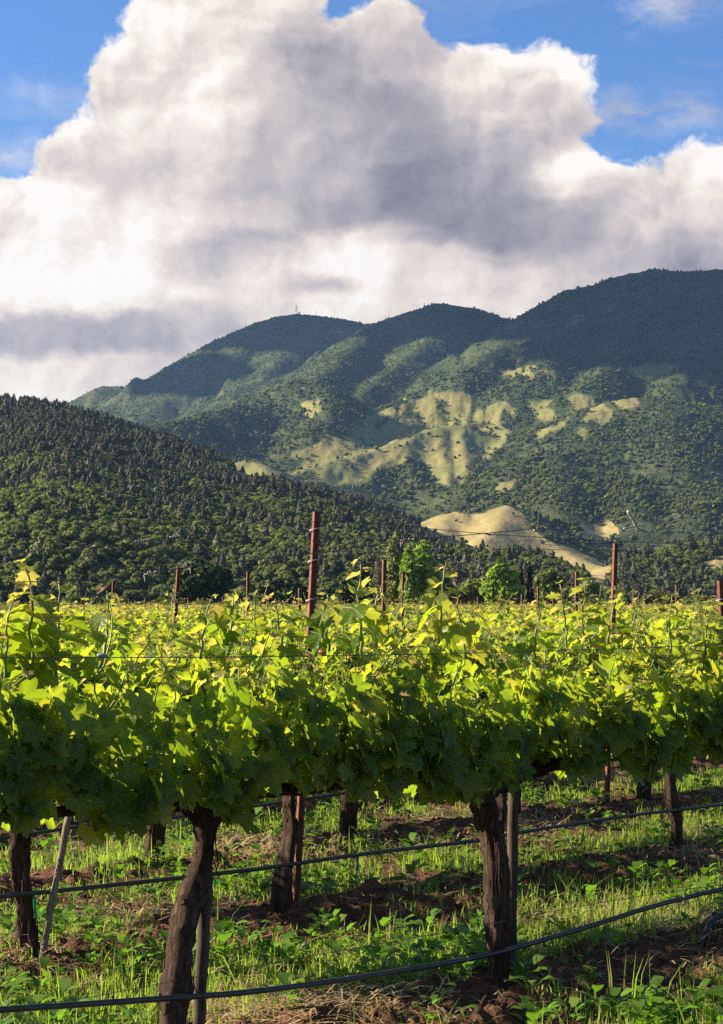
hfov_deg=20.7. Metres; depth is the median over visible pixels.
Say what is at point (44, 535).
oak tree
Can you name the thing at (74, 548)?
dead cane
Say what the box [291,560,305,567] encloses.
oak tree
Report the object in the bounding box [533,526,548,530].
dead cane
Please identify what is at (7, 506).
conifer tree
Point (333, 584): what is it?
oak tree
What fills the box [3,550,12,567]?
conifer tree
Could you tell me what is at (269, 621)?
grapevine
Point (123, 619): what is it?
grapevine
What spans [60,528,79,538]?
oak tree
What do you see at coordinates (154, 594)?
oak tree
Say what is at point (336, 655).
trellis wire
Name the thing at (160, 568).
conifer tree
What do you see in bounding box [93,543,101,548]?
oak tree
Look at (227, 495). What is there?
conifer tree
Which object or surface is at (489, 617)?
grapevine
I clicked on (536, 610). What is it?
grapevine
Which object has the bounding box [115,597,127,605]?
oak tree
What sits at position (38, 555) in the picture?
oak tree
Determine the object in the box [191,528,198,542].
conifer tree
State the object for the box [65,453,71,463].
conifer tree
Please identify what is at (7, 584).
oak tree
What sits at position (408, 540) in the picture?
dead cane
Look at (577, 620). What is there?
grapevine
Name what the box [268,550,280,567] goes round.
conifer tree
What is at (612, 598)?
metal post
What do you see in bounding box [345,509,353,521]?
conifer tree
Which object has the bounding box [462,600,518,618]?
grapevine
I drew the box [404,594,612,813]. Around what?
grapevine
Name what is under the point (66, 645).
grapevine
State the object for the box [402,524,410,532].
conifer tree
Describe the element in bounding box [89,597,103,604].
oak tree
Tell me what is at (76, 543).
oak tree
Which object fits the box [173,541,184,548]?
oak tree
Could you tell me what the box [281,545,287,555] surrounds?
conifer tree
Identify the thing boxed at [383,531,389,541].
conifer tree
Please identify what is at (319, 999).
straw
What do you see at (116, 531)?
oak tree
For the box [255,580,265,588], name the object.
oak tree
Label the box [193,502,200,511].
conifer tree
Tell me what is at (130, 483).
conifer tree
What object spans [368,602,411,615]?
grapevine
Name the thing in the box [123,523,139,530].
oak tree
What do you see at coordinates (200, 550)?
conifer tree
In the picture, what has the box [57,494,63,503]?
conifer tree
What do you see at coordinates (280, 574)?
oak tree
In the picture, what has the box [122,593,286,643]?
grapevine
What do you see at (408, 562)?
broadleaf tree
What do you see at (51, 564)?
oak tree
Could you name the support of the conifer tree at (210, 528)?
on the hills
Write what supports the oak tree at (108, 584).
on the hills
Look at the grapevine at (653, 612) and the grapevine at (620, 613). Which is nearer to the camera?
the grapevine at (620, 613)
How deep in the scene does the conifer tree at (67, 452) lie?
1553.07 m
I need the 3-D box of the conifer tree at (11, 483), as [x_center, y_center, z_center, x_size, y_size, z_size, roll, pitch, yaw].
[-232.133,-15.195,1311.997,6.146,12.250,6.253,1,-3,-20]
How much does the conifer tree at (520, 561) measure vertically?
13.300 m
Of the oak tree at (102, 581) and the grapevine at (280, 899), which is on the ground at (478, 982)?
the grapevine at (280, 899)
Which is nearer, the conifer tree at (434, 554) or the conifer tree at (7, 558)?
the conifer tree at (7, 558)
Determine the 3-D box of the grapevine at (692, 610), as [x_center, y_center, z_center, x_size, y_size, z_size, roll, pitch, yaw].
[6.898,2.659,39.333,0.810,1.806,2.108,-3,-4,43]
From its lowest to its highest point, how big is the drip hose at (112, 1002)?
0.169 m
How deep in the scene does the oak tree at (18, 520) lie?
1066.58 m
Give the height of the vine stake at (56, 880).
0.765 m
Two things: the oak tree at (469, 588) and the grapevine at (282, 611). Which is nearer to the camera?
the grapevine at (282, 611)
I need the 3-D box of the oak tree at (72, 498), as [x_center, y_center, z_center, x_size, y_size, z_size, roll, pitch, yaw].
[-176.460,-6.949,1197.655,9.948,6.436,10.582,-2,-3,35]
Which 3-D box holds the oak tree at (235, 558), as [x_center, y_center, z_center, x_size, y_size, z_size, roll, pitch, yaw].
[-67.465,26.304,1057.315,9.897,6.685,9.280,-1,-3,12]
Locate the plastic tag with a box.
[318,647,326,655]
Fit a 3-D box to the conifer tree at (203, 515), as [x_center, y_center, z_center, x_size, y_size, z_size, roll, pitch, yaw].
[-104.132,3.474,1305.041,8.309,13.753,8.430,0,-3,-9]
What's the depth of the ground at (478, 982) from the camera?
11.09 m
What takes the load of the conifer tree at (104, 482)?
on the hills
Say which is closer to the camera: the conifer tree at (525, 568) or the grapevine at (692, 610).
the grapevine at (692, 610)
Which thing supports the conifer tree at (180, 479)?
on the hills
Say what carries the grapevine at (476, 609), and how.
on the ground at (478, 982)
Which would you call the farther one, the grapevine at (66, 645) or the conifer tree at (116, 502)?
the conifer tree at (116, 502)
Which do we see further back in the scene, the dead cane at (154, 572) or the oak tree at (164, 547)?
the oak tree at (164, 547)
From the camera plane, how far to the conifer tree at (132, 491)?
1350.91 m
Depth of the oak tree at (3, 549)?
984.75 m
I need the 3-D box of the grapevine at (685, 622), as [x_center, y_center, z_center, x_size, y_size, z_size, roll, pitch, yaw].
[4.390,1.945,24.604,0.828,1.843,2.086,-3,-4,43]
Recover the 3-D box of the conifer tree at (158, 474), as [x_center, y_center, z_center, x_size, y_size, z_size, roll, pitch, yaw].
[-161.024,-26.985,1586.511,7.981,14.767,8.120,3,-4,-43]
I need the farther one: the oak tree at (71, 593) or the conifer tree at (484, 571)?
the conifer tree at (484, 571)
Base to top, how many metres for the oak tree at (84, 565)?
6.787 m
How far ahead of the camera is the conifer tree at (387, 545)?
1343.40 m
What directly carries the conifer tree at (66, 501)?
on the hills
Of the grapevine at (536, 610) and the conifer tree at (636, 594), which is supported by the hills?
the conifer tree at (636, 594)
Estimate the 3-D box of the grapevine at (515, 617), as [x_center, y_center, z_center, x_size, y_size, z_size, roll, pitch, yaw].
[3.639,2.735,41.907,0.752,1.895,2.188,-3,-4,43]
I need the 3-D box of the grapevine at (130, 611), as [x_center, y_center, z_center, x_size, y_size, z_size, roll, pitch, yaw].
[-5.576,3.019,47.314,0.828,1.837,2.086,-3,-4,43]
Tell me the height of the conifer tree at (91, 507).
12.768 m
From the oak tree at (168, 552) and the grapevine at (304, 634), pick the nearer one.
the grapevine at (304, 634)
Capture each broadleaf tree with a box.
[391,544,426,603]
[413,540,442,604]
[478,556,525,604]
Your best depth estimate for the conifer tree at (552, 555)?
1470.96 m
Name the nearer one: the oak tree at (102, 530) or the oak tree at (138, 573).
the oak tree at (138, 573)
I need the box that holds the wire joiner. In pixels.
[97,653,106,657]
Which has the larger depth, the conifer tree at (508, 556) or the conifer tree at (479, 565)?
the conifer tree at (508, 556)
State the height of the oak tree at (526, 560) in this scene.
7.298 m
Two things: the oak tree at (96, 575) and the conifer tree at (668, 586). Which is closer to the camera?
the oak tree at (96, 575)
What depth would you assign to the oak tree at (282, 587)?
555.49 m
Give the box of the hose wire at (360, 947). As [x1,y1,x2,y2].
[27,884,722,1004]
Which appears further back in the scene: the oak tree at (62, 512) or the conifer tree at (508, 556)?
the conifer tree at (508, 556)
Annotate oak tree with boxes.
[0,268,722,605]
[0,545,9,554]
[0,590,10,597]
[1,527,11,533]
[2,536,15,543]
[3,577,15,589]
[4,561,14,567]
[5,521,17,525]
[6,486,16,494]
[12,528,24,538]
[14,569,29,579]
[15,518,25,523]
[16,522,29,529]
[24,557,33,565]
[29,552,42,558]
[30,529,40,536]
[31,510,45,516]
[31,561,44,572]
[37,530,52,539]
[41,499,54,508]
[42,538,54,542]
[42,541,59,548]
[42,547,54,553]
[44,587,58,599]
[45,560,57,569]
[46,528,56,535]
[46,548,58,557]
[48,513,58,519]
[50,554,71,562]
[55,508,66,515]
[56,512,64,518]
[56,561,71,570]
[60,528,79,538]
[63,577,76,585]
[64,495,79,502]
[65,565,78,576]
[65,589,82,598]
[69,595,86,605]
[70,540,81,546]
[71,520,82,527]
[71,524,80,531]
[78,559,91,571]
[79,520,91,528]
[80,529,94,541]
[86,513,98,520]
[88,558,98,565]
[88,573,102,583]
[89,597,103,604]
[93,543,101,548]
[97,551,106,560]
[97,577,110,584]
[98,527,107,533]
[98,570,112,577]
[102,546,118,555]
[103,580,118,591]
[108,534,120,542]
[112,528,121,534]
[115,539,134,549]
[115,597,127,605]
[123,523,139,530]
[123,580,138,589]
[130,573,136,580]
[134,570,145,578]
[138,498,148,503]
[138,564,154,573]
[144,541,154,547]
[146,573,164,583]
[147,546,165,553]
[148,588,159,599]
[148,598,160,604]
[157,544,173,551]
[159,578,174,604]
[165,547,172,555]
[166,557,233,604]
[167,563,176,573]
[172,549,182,554]
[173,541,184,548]
[174,538,185,542]
[219,547,229,555]
[227,532,234,539]
[227,555,239,562]
[230,578,242,588]
[231,566,241,575]
[250,596,261,604]
[253,520,269,526]
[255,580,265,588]
[258,559,268,566]
[258,576,308,604]
[262,568,274,578]
[264,545,276,551]
[277,571,293,576]
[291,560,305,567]
[295,566,304,576]
[299,548,308,553]
[317,576,335,587]
[324,545,332,550]
[327,581,337,587]
[336,568,375,603]
[440,573,456,590]
[459,575,489,604]
[467,565,475,571]
[485,561,494,567]
[524,558,533,564]
[532,567,566,604]
[573,577,604,603]
[617,598,631,605]
[681,595,691,603]
[697,595,713,604]
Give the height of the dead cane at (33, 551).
0.042 m
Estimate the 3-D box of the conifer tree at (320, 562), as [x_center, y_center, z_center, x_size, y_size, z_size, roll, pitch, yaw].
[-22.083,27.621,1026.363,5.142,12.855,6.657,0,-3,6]
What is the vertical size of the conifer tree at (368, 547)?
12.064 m
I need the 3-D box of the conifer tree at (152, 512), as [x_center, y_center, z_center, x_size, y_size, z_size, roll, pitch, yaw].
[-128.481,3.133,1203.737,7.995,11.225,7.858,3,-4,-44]
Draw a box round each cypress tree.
[516,563,528,604]
[523,559,543,604]
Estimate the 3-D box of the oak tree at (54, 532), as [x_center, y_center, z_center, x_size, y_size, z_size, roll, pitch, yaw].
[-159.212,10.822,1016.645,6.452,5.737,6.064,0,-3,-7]
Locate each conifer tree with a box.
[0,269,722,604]
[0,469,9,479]
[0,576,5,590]
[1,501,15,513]
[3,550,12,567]
[6,480,14,492]
[9,473,16,483]
[10,511,18,519]
[10,542,18,560]
[12,584,27,600]
[13,464,22,473]
[20,473,31,483]
[24,463,35,475]
[28,495,45,512]
[34,460,42,468]
[36,576,48,594]
[40,461,48,470]
[41,552,49,570]
[42,570,50,587]
[46,485,58,498]
[49,470,55,478]
[51,452,60,463]
[54,464,60,475]
[55,571,62,588]
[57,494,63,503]
[59,441,71,453]
[59,497,69,509]
[63,449,73,458]
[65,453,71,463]
[65,503,77,517]
[67,464,76,477]
[73,578,86,596]
[75,465,87,475]
[76,469,81,477]
[83,543,97,559]
[85,583,90,594]
[86,498,96,513]
[88,463,95,475]
[89,469,93,480]
[94,471,100,483]
[100,475,110,486]
[105,460,112,470]
[105,464,110,472]
[112,477,118,487]
[112,517,122,531]
[113,493,120,507]
[116,465,123,477]
[122,521,130,534]
[123,499,131,511]
[127,481,137,493]
[127,484,136,495]
[128,470,133,480]
[133,480,140,493]
[135,502,146,512]
[139,480,145,489]
[139,487,147,499]
[140,532,145,540]
[142,459,146,470]
[145,487,152,498]
[146,508,155,520]
[149,473,152,483]
[151,494,161,507]
[156,469,161,479]
[157,563,165,582]
[159,472,170,481]
[161,479,171,490]
[163,531,172,545]
[164,495,171,505]
[167,501,173,512]
[172,475,179,486]
[174,494,181,502]
[175,505,187,520]
[177,474,182,485]
[177,525,185,538]
[181,483,186,492]
[185,533,193,546]
[191,490,202,501]
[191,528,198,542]
[192,523,200,533]
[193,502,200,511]
[193,541,207,558]
[200,507,207,520]
[201,489,207,497]
[202,484,210,496]
[205,523,215,536]
[212,532,223,545]
[217,551,227,566]
[220,490,230,502]
[221,494,228,504]
[223,509,232,522]
[228,502,237,516]
[229,541,238,555]
[236,506,244,520]
[238,552,245,572]
[240,531,250,543]
[248,514,255,523]
[250,502,257,513]
[258,511,266,521]
[262,523,269,536]
[264,510,278,524]
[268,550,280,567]
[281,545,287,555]
[282,508,286,519]
[284,547,292,557]
[291,543,303,557]
[294,549,303,561]
[295,521,305,533]
[296,500,304,511]
[307,531,310,540]
[318,554,322,565]
[319,562,329,577]
[322,530,331,542]
[322,555,329,566]
[322,567,326,577]
[327,522,331,533]
[330,558,342,574]
[334,534,342,544]
[335,506,341,515]
[336,559,347,573]
[340,511,345,522]
[341,550,352,561]
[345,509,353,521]
[347,546,353,561]
[356,514,364,527]
[359,558,368,570]
[364,541,372,550]
[366,557,374,572]
[371,554,380,564]
[374,531,385,542]
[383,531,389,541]
[385,536,397,549]
[393,527,401,538]
[397,538,403,552]
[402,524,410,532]
[432,548,437,560]
[437,543,443,553]
[448,558,454,567]
[450,562,461,589]
[454,550,459,564]
[468,570,475,604]
[476,559,482,571]
[480,565,487,577]
[484,553,495,564]
[505,545,512,560]
[511,544,516,555]
[517,559,523,571]
[523,562,527,578]
[548,550,557,558]
[557,583,571,604]
[563,571,569,582]
[566,578,574,587]
[621,580,630,591]
[627,572,638,584]
[629,585,641,601]
[631,581,642,594]
[642,585,648,595]
[649,578,661,586]
[660,569,672,581]
[664,582,674,592]
[679,582,687,596]
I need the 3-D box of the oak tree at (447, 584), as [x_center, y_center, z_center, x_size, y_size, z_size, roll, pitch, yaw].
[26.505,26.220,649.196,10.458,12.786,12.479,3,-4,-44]
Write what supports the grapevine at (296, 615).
on the ground at (478, 982)
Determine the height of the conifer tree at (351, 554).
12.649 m
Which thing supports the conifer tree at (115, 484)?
on the hills
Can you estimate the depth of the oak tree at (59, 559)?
963.59 m
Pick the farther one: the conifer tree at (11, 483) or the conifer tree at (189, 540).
the conifer tree at (11, 483)
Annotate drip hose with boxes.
[0,792,345,839]
[0,803,722,898]
[0,887,722,1012]
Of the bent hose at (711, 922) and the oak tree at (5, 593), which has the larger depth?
the oak tree at (5, 593)
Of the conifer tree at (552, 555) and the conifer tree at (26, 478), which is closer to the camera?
the conifer tree at (26, 478)
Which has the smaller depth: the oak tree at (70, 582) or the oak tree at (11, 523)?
the oak tree at (70, 582)
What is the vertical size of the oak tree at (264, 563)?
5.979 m
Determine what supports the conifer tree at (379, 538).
on the hills
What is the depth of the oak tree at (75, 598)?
608.82 m
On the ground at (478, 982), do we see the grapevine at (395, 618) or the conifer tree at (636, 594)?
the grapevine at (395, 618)
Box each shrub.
[437,588,469,604]
[638,589,674,604]
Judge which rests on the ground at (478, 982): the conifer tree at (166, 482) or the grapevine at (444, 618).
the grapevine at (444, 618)
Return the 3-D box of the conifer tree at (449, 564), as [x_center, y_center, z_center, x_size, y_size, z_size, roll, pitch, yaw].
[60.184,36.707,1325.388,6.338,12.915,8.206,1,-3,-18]
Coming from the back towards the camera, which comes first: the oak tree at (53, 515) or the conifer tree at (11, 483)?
the conifer tree at (11, 483)
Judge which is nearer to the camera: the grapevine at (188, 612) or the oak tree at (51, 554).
the grapevine at (188, 612)
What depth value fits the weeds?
9.42 m
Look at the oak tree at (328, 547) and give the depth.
1209.43 m
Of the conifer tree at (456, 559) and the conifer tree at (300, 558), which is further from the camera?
the conifer tree at (456, 559)
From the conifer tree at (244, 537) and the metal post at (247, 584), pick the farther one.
the conifer tree at (244, 537)
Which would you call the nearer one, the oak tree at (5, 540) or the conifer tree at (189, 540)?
the oak tree at (5, 540)
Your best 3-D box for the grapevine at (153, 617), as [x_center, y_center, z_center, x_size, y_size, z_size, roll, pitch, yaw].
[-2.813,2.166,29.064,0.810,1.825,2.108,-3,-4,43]
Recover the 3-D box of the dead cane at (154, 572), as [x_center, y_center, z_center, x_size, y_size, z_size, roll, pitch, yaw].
[-0.761,0.231,7.151,0.031,0.044,0.062,-1,-3,20]
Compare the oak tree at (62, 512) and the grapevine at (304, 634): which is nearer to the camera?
the grapevine at (304, 634)
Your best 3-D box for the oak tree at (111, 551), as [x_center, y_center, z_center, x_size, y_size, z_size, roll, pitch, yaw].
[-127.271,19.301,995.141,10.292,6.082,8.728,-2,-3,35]
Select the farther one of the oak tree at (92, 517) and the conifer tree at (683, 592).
the conifer tree at (683, 592)
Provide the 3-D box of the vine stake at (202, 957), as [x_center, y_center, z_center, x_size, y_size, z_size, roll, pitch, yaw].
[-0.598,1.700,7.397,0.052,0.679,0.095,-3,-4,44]
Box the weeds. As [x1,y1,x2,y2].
[0,766,722,1023]
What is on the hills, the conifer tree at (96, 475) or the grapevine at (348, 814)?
the conifer tree at (96, 475)
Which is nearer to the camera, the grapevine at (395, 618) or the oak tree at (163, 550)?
the grapevine at (395, 618)
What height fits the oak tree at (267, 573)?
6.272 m
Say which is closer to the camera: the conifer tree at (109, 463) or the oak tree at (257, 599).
the oak tree at (257, 599)
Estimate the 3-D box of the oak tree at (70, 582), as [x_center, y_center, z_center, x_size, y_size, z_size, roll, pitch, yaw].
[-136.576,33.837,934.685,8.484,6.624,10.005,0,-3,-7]
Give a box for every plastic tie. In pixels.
[32,890,36,917]
[356,852,358,870]
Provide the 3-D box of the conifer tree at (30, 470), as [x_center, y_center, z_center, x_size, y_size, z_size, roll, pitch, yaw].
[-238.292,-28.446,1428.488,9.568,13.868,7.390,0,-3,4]
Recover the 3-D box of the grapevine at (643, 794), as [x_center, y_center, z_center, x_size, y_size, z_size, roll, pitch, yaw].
[2.319,1.684,16.482,0.891,1.906,2.064,-3,-4,43]
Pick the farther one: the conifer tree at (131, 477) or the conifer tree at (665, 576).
the conifer tree at (665, 576)
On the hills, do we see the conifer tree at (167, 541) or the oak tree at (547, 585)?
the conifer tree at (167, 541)
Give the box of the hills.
[0,269,722,604]
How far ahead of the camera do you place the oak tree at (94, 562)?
967.53 m
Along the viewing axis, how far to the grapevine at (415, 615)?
39.35 m
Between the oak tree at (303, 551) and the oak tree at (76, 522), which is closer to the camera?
the oak tree at (76, 522)
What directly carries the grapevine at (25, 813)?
on the ground at (478, 982)
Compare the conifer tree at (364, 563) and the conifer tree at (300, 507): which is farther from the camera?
the conifer tree at (300, 507)
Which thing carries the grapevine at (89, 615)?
on the ground at (478, 982)
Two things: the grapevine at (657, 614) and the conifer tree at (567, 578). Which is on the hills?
the conifer tree at (567, 578)
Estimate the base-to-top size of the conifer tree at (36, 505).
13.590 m
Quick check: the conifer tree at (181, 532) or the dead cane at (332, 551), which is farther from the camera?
the conifer tree at (181, 532)
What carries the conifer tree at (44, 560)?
on the hills
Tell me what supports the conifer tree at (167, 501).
on the hills
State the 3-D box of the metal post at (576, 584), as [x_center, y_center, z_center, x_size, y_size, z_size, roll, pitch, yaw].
[2.978,2.044,27.614,0.075,2.419,0.106,-3,-4,43]
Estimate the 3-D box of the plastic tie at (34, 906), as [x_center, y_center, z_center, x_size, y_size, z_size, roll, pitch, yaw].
[-1.522,1.818,9.207,0.021,0.126,0.039,1,-3,-28]
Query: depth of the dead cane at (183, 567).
7.27 m
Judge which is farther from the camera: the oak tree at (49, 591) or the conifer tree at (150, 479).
the conifer tree at (150, 479)
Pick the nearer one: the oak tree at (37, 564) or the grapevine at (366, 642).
the grapevine at (366, 642)
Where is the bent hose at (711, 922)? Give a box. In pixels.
[698,912,722,945]
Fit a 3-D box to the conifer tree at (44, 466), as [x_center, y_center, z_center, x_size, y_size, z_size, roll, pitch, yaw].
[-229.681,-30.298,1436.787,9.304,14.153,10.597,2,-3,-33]
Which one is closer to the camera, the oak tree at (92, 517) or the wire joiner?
the wire joiner
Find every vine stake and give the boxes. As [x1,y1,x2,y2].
[39,816,71,957]
[193,876,212,1023]
[507,784,518,978]
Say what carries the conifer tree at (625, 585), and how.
on the hills
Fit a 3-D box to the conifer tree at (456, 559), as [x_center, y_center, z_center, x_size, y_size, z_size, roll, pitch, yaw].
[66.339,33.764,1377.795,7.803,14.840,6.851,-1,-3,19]
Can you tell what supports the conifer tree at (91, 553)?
on the hills
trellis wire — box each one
[0,505,722,583]
[0,521,716,555]
[0,644,722,657]
[319,549,722,559]
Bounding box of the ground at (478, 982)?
[0,753,722,1023]
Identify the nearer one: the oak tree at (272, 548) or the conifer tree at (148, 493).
the oak tree at (272, 548)
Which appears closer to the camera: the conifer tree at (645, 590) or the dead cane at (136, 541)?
the dead cane at (136, 541)
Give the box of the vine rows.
[0,600,717,622]
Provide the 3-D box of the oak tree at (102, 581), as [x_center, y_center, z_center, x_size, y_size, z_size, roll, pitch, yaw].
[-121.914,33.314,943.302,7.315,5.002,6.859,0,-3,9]
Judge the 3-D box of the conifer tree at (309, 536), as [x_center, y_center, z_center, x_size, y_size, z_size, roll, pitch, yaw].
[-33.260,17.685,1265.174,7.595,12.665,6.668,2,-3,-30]
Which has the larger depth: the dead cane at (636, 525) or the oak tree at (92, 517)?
the oak tree at (92, 517)
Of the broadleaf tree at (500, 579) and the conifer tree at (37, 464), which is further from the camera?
the conifer tree at (37, 464)
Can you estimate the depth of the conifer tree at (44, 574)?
937.39 m
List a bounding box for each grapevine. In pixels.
[0,553,466,1023]
[0,589,209,956]
[0,598,89,639]
[0,608,89,644]
[0,611,179,827]
[0,618,142,648]
[0,669,70,837]
[4,617,120,650]
[25,619,77,681]
[30,602,130,627]
[43,606,135,629]
[45,601,119,623]
[58,588,278,860]
[71,601,141,617]
[71,615,196,639]
[82,603,148,621]
[85,601,269,649]
[87,596,184,639]
[102,600,151,615]
[113,598,228,630]
[121,575,450,913]
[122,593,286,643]
[129,603,204,618]
[139,602,187,619]
[156,598,213,620]
[158,602,336,658]
[158,603,283,627]
[189,596,305,632]
[213,599,306,623]
[241,603,293,616]
[244,601,368,645]
[248,603,364,633]
[280,600,356,620]
[287,592,404,632]
[294,578,695,988]
[294,588,482,651]
[295,597,429,839]
[349,580,631,880]
[355,590,490,642]
[362,595,450,627]
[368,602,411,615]
[380,598,460,620]
[389,605,501,640]
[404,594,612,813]
[411,605,486,621]
[429,599,520,628]
[455,601,509,616]
[456,608,517,622]
[461,602,515,623]
[462,597,568,635]
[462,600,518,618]
[471,599,518,618]
[476,600,603,642]
[477,598,599,640]
[481,602,550,630]
[494,602,564,627]
[494,609,544,623]
[503,600,563,620]
[504,607,566,621]
[513,599,562,619]
[539,594,652,631]
[546,602,649,627]
[550,592,690,645]
[558,588,719,850]
[572,607,692,633]
[586,599,656,621]
[586,599,722,935]
[606,601,652,616]
[612,600,715,800]
[623,601,669,613]
[632,590,712,631]
[632,600,707,622]
[637,596,702,616]
[648,603,684,627]
[649,595,717,631]
[671,600,715,618]
[676,601,718,638]
[678,593,717,641]
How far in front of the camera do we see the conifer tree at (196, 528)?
1189.25 m
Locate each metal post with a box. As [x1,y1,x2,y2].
[111,582,114,616]
[173,566,180,622]
[246,573,249,616]
[292,512,320,907]
[298,588,301,611]
[381,559,386,617]
[401,573,404,623]
[537,586,539,612]
[574,572,577,621]
[604,543,617,803]
[675,585,677,613]
[716,581,722,660]
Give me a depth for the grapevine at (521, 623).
21.97 m
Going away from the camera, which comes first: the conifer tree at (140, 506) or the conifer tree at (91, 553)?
the conifer tree at (91, 553)
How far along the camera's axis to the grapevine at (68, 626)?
24.81 m
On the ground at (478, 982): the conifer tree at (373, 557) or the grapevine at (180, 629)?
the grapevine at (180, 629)
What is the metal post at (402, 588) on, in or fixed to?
on the ground at (478, 982)
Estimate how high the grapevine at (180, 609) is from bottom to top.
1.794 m
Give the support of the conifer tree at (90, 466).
on the hills
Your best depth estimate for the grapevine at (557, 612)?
45.22 m
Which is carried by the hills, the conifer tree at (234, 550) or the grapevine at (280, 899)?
the conifer tree at (234, 550)
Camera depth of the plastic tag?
7.33 m
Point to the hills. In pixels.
(443, 466)
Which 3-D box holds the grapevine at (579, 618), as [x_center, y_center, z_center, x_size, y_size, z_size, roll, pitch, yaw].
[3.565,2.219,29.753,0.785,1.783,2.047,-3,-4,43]
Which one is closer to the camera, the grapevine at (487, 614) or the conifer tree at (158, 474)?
the grapevine at (487, 614)
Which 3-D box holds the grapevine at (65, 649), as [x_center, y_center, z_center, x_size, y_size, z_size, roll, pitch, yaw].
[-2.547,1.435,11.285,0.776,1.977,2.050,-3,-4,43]
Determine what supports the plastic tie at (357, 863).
hanging from the drip hose at (129, 883)
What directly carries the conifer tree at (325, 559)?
on the hills
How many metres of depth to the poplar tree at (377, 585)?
599.40 m
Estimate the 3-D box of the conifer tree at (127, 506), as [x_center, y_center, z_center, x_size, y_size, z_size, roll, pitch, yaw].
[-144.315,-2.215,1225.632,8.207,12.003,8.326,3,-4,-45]
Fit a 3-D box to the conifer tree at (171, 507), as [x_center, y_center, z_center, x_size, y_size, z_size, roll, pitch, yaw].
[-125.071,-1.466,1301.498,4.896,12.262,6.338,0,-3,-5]
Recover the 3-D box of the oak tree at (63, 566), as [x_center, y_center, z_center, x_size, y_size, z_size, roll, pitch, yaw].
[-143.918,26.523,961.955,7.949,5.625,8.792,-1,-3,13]
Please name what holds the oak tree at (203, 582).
on the ground at (478, 982)
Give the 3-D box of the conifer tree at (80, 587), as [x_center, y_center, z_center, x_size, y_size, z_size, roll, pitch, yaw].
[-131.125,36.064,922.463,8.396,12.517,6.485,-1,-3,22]
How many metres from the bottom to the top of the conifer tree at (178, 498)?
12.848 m
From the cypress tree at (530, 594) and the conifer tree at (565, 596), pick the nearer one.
the cypress tree at (530, 594)
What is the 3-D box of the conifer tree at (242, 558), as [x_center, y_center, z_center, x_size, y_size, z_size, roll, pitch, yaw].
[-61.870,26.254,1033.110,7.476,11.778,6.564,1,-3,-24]
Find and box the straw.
[0,782,722,1023]
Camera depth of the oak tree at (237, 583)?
985.90 m
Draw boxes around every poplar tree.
[365,546,381,604]
[380,531,401,604]
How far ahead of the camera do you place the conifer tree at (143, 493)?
1340.69 m
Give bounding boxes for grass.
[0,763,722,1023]
[0,815,722,1023]
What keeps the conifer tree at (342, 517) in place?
on the hills
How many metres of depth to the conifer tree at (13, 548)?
971.11 m
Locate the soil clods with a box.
[0,787,722,1023]
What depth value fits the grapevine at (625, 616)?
33.88 m
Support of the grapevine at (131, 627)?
on the ground at (478, 982)
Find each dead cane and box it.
[25,549,40,557]
[65,545,94,549]
[131,538,153,545]
[143,570,157,581]
[178,562,190,573]
[330,545,342,555]
[400,538,413,546]
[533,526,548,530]
[623,510,646,531]
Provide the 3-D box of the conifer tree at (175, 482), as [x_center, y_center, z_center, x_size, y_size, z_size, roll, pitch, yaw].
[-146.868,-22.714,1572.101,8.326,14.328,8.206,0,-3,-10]
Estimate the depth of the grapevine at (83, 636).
22.36 m
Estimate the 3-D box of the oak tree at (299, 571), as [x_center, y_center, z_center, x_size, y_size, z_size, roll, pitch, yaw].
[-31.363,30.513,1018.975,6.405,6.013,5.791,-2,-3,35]
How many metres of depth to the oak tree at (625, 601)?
593.47 m
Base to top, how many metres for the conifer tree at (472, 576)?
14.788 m
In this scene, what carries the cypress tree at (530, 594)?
on the ground at (478, 982)
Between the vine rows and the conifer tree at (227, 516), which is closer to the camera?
the vine rows
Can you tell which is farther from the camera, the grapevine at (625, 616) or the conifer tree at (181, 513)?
the conifer tree at (181, 513)
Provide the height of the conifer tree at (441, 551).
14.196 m
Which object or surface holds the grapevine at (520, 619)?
on the ground at (478, 982)
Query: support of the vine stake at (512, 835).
on the ground at (478, 982)
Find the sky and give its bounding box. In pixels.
[0,0,722,403]
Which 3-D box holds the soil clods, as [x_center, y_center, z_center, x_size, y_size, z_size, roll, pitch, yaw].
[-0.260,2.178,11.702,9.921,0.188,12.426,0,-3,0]
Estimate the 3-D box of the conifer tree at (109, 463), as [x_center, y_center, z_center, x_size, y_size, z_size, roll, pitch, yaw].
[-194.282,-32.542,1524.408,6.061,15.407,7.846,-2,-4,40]
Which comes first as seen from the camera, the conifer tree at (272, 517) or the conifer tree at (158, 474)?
the conifer tree at (272, 517)
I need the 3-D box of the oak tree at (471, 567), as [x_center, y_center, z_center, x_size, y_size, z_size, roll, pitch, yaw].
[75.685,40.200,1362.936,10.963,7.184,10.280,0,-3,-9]
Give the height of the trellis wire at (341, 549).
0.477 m
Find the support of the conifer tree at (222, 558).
on the hills
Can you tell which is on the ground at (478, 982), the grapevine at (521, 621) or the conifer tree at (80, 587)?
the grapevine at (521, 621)
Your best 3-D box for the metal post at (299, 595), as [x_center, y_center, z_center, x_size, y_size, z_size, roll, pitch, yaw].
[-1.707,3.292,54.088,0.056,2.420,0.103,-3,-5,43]
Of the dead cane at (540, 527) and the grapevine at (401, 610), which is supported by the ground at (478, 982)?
the grapevine at (401, 610)
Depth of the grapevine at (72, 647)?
17.38 m
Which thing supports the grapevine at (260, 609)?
on the ground at (478, 982)
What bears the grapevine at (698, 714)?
on the ground at (478, 982)
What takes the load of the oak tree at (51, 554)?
on the hills

